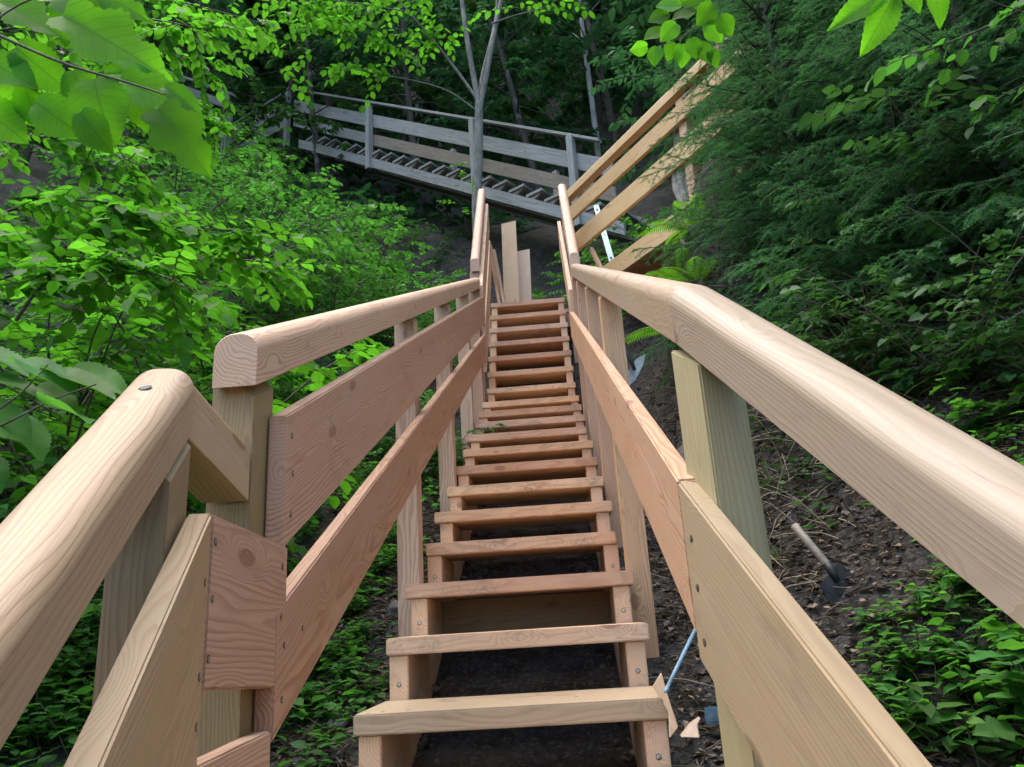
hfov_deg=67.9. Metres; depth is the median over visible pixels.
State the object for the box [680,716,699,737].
wood offcut
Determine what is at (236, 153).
leafy shrub
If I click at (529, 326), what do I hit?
timber staircase
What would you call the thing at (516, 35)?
forest tree
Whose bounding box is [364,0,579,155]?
forest tree
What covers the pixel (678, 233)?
fern
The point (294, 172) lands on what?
leafy shrub
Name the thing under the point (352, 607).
herb plant
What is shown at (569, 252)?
timber railing
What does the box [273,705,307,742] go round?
herb plant
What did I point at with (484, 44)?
forest tree
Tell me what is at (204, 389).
leafy shrub
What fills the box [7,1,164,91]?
forest tree
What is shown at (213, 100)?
weathered railing
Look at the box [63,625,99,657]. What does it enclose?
herb plant
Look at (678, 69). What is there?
spruce tree
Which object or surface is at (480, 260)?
timber railing
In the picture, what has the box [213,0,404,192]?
forest tree
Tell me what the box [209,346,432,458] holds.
leafy shrub
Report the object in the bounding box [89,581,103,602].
herb plant
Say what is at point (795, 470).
fallen branch
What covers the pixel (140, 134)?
leafy shrub
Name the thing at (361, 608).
herb plant
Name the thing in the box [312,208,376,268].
leafy shrub
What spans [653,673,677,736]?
wood offcut
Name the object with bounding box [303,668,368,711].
herb plant
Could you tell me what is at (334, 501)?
leafy shrub
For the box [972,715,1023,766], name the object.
herb plant
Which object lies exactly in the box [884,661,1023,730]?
herb plant
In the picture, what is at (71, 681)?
herb plant
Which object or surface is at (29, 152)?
forest tree
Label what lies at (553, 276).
leafy shrub
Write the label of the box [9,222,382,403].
leafy shrub
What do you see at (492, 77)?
forest tree
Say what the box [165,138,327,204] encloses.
leafy shrub
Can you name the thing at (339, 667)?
herb plant
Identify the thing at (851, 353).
leafy shrub
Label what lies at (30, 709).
herb plant
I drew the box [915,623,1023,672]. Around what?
herb plant
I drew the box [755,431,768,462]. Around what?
fallen branch
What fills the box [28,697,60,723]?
herb plant
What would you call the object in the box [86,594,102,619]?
herb plant
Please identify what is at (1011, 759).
leaf litter
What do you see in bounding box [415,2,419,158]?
bare trunk
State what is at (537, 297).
leafy shrub
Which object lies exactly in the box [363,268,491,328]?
leafy shrub
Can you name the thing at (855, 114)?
spruce tree
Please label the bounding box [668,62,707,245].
dead trunk
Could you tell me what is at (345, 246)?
leafy shrub
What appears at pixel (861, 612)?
herb plant
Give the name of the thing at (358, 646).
herb plant
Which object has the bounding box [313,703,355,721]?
herb plant
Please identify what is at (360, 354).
leafy shrub
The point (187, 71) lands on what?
forest tree
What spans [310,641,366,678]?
herb plant
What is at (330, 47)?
forest tree
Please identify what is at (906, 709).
herb plant
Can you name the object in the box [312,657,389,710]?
herb plant
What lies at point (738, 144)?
spruce tree
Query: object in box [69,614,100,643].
herb plant
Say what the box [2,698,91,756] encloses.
herb plant
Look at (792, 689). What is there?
timber railing
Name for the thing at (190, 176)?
leafy shrub
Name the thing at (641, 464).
timber railing
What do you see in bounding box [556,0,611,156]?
pale trunk
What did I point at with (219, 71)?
forest tree
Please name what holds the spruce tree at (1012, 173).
on the ground at (534, 670)
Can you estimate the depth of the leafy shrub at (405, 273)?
10.28 m
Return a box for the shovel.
[625,342,645,383]
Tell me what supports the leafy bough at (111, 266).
attached to the leafy shrub at (88, 330)
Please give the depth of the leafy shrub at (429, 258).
12.77 m
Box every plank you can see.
[490,244,501,302]
[493,249,505,301]
[501,221,519,301]
[517,249,531,300]
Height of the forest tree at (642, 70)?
7.821 m
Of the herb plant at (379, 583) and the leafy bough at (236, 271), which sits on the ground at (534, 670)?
the herb plant at (379, 583)
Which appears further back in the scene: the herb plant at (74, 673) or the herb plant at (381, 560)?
the herb plant at (381, 560)
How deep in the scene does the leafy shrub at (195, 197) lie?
7.78 m
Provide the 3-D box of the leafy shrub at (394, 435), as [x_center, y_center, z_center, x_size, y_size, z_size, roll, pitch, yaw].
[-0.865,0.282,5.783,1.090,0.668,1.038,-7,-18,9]
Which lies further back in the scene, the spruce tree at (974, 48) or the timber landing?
the timber landing
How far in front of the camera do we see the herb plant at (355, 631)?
3.10 m
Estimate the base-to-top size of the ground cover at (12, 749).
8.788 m
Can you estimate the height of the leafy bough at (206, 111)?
0.881 m
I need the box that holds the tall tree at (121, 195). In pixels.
[105,117,128,211]
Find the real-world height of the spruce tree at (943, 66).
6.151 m
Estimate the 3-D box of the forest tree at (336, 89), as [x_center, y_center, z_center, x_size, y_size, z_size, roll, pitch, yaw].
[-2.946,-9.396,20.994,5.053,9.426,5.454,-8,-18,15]
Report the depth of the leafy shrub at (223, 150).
12.74 m
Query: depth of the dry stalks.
3.30 m
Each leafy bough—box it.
[0,0,282,58]
[0,4,267,85]
[0,123,199,250]
[0,170,322,335]
[0,185,215,296]
[0,206,239,367]
[14,32,247,114]
[47,108,238,167]
[55,229,357,351]
[68,55,232,135]
[864,0,1023,108]
[964,76,1023,157]
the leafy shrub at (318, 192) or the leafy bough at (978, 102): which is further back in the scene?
the leafy shrub at (318, 192)
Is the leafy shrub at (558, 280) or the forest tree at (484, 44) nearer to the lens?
the leafy shrub at (558, 280)
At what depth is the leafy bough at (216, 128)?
5.90 m
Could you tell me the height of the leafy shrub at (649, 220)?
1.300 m
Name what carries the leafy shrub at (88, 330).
on the ground at (534, 670)
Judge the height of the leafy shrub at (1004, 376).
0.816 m
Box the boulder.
[677,443,684,460]
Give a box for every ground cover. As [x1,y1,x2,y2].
[0,181,462,766]
[39,1,774,229]
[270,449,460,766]
[680,205,1023,751]
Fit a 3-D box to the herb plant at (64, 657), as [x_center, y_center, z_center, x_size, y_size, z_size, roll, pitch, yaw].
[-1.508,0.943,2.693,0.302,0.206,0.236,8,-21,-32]
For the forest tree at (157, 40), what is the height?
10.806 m
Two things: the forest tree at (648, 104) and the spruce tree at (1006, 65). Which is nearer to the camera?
the spruce tree at (1006, 65)
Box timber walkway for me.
[567,0,841,277]
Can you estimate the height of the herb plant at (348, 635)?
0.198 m
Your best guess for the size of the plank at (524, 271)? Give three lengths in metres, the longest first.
0.900 x 0.150 x 0.030 m
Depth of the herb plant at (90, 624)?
2.85 m
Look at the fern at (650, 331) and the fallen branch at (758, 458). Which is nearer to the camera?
the fallen branch at (758, 458)
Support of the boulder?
on the ground at (534, 670)
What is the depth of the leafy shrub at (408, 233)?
13.69 m
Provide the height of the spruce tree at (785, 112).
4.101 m
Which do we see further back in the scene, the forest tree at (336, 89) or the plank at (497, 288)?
the forest tree at (336, 89)
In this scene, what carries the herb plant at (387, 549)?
on the ground at (534, 670)
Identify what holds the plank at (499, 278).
on the timber staircase at (529, 326)
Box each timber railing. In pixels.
[0,369,286,766]
[197,277,485,756]
[470,189,491,401]
[557,184,579,362]
[569,264,696,657]
[670,285,1023,766]
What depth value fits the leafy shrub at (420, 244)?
8.63 m
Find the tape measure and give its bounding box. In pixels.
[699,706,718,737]
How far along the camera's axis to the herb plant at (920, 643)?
2.19 m
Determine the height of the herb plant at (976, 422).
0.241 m
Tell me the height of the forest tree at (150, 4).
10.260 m
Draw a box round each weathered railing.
[166,70,235,177]
[227,93,284,175]
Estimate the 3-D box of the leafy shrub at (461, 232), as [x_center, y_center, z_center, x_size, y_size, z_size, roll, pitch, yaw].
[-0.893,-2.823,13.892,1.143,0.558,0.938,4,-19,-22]
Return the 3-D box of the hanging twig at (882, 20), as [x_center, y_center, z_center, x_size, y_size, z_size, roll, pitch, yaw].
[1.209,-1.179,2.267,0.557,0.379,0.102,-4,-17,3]
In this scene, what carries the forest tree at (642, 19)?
on the ground at (534, 670)
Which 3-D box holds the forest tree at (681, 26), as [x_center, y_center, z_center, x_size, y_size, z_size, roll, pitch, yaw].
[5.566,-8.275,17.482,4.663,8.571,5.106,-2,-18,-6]
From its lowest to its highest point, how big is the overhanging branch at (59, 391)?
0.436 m
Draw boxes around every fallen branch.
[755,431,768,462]
[758,467,827,480]
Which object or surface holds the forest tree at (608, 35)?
on the ground at (534, 670)
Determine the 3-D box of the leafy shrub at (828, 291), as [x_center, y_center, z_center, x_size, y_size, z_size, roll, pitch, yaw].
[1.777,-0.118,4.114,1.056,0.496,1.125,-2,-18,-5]
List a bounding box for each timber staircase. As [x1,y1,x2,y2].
[353,395,671,766]
[487,297,575,401]
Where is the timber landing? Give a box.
[565,309,571,342]
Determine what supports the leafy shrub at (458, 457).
on the ground at (534, 670)
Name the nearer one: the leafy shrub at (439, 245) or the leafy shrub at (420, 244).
the leafy shrub at (420, 244)
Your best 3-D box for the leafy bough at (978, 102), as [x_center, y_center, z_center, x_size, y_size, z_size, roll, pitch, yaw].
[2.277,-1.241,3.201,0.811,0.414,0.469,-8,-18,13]
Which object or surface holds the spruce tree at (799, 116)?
on the ground at (534, 670)
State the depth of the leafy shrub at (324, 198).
8.54 m
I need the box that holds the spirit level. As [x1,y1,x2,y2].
[593,204,613,261]
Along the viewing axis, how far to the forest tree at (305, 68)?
26.12 m
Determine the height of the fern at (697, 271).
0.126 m
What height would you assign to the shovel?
0.413 m
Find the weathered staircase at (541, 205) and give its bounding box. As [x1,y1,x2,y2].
[283,87,655,246]
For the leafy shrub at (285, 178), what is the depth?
9.04 m
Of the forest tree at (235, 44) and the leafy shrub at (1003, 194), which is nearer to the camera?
the leafy shrub at (1003, 194)
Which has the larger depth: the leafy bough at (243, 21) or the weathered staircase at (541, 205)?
the weathered staircase at (541, 205)
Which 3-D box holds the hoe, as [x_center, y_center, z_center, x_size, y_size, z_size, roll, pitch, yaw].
[1.100,0.636,2.705,0.178,0.301,0.108,-12,-20,26]
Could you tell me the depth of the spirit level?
8.45 m
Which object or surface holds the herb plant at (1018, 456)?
on the ground at (534, 670)
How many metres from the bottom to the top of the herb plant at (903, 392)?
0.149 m
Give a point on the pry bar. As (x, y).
(677, 666)
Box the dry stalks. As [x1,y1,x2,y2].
[204,205,1023,687]
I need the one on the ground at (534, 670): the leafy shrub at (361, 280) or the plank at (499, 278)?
the leafy shrub at (361, 280)
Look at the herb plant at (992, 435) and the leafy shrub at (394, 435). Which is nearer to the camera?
the herb plant at (992, 435)
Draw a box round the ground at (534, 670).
[0,24,1023,766]
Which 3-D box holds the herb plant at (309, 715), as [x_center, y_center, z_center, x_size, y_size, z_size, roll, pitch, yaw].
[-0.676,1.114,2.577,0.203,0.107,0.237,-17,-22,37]
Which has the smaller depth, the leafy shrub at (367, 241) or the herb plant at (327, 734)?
the herb plant at (327, 734)
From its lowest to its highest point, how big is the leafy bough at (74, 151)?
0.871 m
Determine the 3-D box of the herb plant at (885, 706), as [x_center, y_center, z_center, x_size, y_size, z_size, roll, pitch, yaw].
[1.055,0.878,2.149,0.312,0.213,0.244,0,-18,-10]
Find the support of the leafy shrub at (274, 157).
on the ground at (534, 670)
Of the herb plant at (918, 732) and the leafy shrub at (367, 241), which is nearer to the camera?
the herb plant at (918, 732)
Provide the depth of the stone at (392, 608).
3.28 m
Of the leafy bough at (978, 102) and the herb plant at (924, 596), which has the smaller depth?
the herb plant at (924, 596)
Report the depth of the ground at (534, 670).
3.15 m
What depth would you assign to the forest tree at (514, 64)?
17.21 m
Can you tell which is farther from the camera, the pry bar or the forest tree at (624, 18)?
the forest tree at (624, 18)
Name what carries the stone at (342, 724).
on the ground at (534, 670)
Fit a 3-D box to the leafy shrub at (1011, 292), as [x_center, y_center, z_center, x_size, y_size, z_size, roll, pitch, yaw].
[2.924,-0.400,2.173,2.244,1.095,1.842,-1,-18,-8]
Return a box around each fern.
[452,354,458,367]
[624,327,664,343]
[635,193,707,251]
[644,248,690,279]
[660,256,716,284]
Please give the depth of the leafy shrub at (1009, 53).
4.17 m
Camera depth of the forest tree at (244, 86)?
19.20 m
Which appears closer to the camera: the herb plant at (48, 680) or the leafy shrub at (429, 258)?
the herb plant at (48, 680)
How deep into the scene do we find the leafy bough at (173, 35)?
3.85 m
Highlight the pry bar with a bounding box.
[664,629,695,692]
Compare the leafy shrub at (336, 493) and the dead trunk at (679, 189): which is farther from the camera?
the dead trunk at (679, 189)
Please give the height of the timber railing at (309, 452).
4.267 m
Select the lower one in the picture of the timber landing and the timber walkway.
the timber landing
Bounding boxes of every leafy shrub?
[0,147,352,371]
[0,192,243,431]
[0,225,118,488]
[0,238,389,519]
[0,276,260,517]
[0,432,67,519]
[0,451,357,636]
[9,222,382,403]
[13,68,285,257]
[37,130,297,243]
[48,144,284,255]
[59,56,217,176]
[92,127,266,219]
[104,176,387,320]
[128,103,291,189]
[128,156,363,285]
[136,149,330,271]
[141,126,330,231]
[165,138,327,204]
[179,160,391,287]
[188,352,350,406]
[208,164,414,303]
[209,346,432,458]
[214,183,405,299]
[235,224,395,338]
[249,172,361,220]
[273,350,461,466]
[284,187,357,235]
[292,217,466,304]
[303,200,401,242]
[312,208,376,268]
[313,249,410,301]
[318,269,455,345]
[331,243,412,299]
[333,448,383,500]
[339,229,412,267]
[339,270,455,327]
[341,247,443,325]
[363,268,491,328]
[376,243,433,276]
[376,395,460,460]
[380,423,516,477]
[384,202,437,241]
[392,224,460,254]
[423,230,471,268]
[433,213,494,240]
[531,271,567,308]
[531,291,627,316]
[541,271,624,312]
[550,215,649,313]
[554,201,679,265]
[753,195,1014,321]
[759,207,1023,388]
[762,202,884,331]
[763,256,1019,382]
[791,280,941,370]
[798,47,1023,264]
[844,207,1023,347]
[850,298,1023,414]
[936,23,1023,100]
[941,179,1023,281]
[945,212,1023,412]
[984,134,1023,188]
[988,187,1023,224]
[1001,282,1023,306]
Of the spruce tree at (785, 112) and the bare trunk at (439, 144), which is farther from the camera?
the bare trunk at (439, 144)
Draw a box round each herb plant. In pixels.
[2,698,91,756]
[4,719,51,757]
[8,668,93,753]
[16,692,69,727]
[18,682,82,722]
[26,657,87,710]
[27,683,93,756]
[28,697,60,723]
[33,646,94,705]
[43,652,87,698]
[46,642,96,703]
[53,619,96,678]
[61,647,96,701]
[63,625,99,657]
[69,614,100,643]
[71,617,97,641]
[75,601,101,639]
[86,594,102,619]
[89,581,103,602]
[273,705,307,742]
[289,694,342,724]
[295,681,323,709]
[296,716,352,752]
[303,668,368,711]
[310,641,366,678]
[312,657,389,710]
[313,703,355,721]
[314,660,361,683]
[318,626,357,670]
[322,629,339,653]
[331,620,378,641]
[339,617,386,640]
[340,614,364,625]
[342,637,375,656]
[345,592,370,614]
[346,597,375,613]
[359,564,394,594]
[370,544,396,573]
[380,543,395,557]
[384,524,396,543]
[841,595,916,641]
[850,630,917,692]
[853,578,966,623]
[856,600,959,673]
[857,655,916,719]
[861,661,1010,741]
[866,335,1000,399]
[873,684,1019,766]
[882,627,1023,706]
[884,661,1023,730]
[887,378,925,398]
[888,700,913,722]
[890,566,974,600]
[910,378,1006,433]
[910,539,997,607]
[914,589,1001,615]
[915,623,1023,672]
[919,620,994,677]
[920,582,1012,642]
[935,591,1023,720]
[945,656,1023,761]
[955,360,1023,417]
[961,417,1023,449]
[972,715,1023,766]
[1005,434,1023,464]
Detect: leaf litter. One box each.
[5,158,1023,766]
[622,169,1023,766]
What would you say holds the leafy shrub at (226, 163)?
on the ground at (534, 670)
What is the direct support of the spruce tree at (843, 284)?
on the ground at (534, 670)
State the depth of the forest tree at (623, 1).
23.39 m
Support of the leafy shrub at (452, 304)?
on the ground at (534, 670)
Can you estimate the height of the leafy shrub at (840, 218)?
0.709 m
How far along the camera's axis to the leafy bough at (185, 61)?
4.99 m
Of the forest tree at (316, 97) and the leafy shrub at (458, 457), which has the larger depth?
the forest tree at (316, 97)
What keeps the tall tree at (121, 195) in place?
on the ground at (534, 670)
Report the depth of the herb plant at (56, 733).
2.35 m
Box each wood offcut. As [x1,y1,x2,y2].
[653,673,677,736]
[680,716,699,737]
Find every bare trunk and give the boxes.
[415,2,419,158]
[435,60,441,162]
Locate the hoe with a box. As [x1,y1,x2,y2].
[791,523,852,605]
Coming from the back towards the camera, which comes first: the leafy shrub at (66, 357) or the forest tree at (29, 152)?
the forest tree at (29, 152)
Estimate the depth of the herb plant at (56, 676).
2.56 m
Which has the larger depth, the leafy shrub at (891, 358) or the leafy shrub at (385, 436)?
the leafy shrub at (385, 436)
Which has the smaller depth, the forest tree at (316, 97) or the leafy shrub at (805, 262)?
the leafy shrub at (805, 262)
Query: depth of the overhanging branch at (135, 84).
1.58 m
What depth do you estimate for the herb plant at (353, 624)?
3.28 m
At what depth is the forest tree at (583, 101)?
19.25 m
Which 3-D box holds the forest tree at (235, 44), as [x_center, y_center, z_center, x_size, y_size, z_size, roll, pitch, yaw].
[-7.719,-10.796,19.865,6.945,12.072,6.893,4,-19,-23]
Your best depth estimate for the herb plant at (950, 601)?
2.24 m
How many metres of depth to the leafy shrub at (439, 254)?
13.10 m
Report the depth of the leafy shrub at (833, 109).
3.75 m
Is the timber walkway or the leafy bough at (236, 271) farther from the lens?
the timber walkway
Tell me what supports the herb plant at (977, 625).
on the ground at (534, 670)
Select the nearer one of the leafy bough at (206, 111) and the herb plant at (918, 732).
the herb plant at (918, 732)
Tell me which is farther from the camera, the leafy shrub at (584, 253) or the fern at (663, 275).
the leafy shrub at (584, 253)
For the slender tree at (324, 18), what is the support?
on the ground at (534, 670)
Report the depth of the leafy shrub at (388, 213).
13.18 m
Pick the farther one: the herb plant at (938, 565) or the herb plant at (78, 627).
the herb plant at (78, 627)
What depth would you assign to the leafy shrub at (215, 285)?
6.31 m
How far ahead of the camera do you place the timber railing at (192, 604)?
1.00 m
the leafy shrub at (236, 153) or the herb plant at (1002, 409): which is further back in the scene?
the leafy shrub at (236, 153)
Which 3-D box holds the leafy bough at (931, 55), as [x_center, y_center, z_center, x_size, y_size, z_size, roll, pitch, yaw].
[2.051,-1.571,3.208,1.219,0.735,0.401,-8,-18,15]
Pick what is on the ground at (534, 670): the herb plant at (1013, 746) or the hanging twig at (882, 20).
the herb plant at (1013, 746)
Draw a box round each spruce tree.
[627,0,984,394]
[637,0,894,277]
[679,0,959,262]
[690,0,969,250]
[715,0,1022,293]
[726,0,1023,327]
[764,0,1023,369]
[767,7,1023,139]
[854,0,1023,197]
[889,0,1023,398]
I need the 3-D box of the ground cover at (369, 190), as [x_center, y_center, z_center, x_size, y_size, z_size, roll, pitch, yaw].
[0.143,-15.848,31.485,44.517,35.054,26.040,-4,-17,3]
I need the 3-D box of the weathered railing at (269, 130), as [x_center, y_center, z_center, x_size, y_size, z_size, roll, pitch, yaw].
[-6.106,-5.540,18.116,2.202,2.330,0.163,-14,-20,30]
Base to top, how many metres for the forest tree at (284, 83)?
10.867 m
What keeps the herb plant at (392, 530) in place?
on the ground at (534, 670)
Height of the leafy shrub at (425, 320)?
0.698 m
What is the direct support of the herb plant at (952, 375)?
on the ground at (534, 670)
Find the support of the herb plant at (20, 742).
on the ground at (534, 670)
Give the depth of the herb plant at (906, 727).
2.01 m
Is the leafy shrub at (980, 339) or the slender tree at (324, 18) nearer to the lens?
the leafy shrub at (980, 339)
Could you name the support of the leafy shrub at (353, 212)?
on the ground at (534, 670)
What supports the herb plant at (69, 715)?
on the ground at (534, 670)
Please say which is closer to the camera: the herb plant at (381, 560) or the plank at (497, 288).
the herb plant at (381, 560)
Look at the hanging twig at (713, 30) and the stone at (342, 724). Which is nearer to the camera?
the stone at (342, 724)
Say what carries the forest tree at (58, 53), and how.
on the ground at (534, 670)
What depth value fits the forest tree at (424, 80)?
25.16 m
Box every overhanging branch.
[0,0,212,179]
[0,347,127,493]
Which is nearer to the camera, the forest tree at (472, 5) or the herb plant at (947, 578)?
the herb plant at (947, 578)
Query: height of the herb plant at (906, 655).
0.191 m
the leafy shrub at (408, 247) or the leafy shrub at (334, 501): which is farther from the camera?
the leafy shrub at (408, 247)
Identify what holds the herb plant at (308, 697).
on the ground at (534, 670)
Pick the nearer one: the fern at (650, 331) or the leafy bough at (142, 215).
the leafy bough at (142, 215)
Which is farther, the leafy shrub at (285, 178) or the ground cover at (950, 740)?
the leafy shrub at (285, 178)
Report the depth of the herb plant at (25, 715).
2.49 m
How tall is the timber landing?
0.535 m
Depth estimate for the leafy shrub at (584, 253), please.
9.39 m
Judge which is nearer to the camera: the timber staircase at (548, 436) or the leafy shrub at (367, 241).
the timber staircase at (548, 436)
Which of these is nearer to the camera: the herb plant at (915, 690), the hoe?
the herb plant at (915, 690)
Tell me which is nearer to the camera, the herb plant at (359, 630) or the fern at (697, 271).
the herb plant at (359, 630)
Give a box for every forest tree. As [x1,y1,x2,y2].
[0,13,111,173]
[1,1,169,173]
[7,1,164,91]
[45,0,212,93]
[48,0,182,55]
[57,0,327,131]
[144,0,271,111]
[179,0,348,132]
[182,0,414,159]
[185,1,265,92]
[195,0,403,139]
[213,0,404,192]
[219,1,396,100]
[301,0,541,209]
[312,1,504,117]
[326,0,503,155]
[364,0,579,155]
[391,0,630,189]
[451,0,580,104]
[454,0,687,144]
[464,10,539,77]
[503,0,658,128]
[506,4,579,77]
[527,0,631,87]
[532,0,704,112]
[582,0,692,91]
[587,2,815,186]
[601,2,690,56]
[642,19,709,149]
[654,0,710,105]
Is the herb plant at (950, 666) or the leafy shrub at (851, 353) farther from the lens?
the leafy shrub at (851, 353)
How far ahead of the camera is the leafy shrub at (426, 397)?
5.30 m
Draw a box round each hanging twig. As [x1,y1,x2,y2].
[630,0,734,68]
[827,0,1023,57]
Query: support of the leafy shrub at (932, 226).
on the ground at (534, 670)
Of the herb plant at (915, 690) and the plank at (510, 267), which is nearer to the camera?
the herb plant at (915, 690)
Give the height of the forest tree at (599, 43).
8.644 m
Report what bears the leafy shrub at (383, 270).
on the ground at (534, 670)
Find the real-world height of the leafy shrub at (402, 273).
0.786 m
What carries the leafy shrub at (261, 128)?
on the ground at (534, 670)
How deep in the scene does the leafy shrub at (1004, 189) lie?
3.42 m
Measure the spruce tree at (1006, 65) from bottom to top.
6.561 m
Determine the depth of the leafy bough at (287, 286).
3.64 m
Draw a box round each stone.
[327,713,348,730]
[386,600,397,616]
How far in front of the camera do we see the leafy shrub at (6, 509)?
3.18 m
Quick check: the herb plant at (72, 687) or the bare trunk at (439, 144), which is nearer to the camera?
the herb plant at (72, 687)
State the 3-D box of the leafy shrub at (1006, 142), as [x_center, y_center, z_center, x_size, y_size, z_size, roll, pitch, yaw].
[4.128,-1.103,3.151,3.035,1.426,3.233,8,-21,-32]
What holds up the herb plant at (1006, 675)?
on the ground at (534, 670)
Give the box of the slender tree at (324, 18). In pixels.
[227,0,594,272]
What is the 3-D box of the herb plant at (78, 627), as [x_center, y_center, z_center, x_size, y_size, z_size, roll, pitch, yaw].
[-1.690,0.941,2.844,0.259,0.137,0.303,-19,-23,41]
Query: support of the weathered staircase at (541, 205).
on the ground at (534, 670)

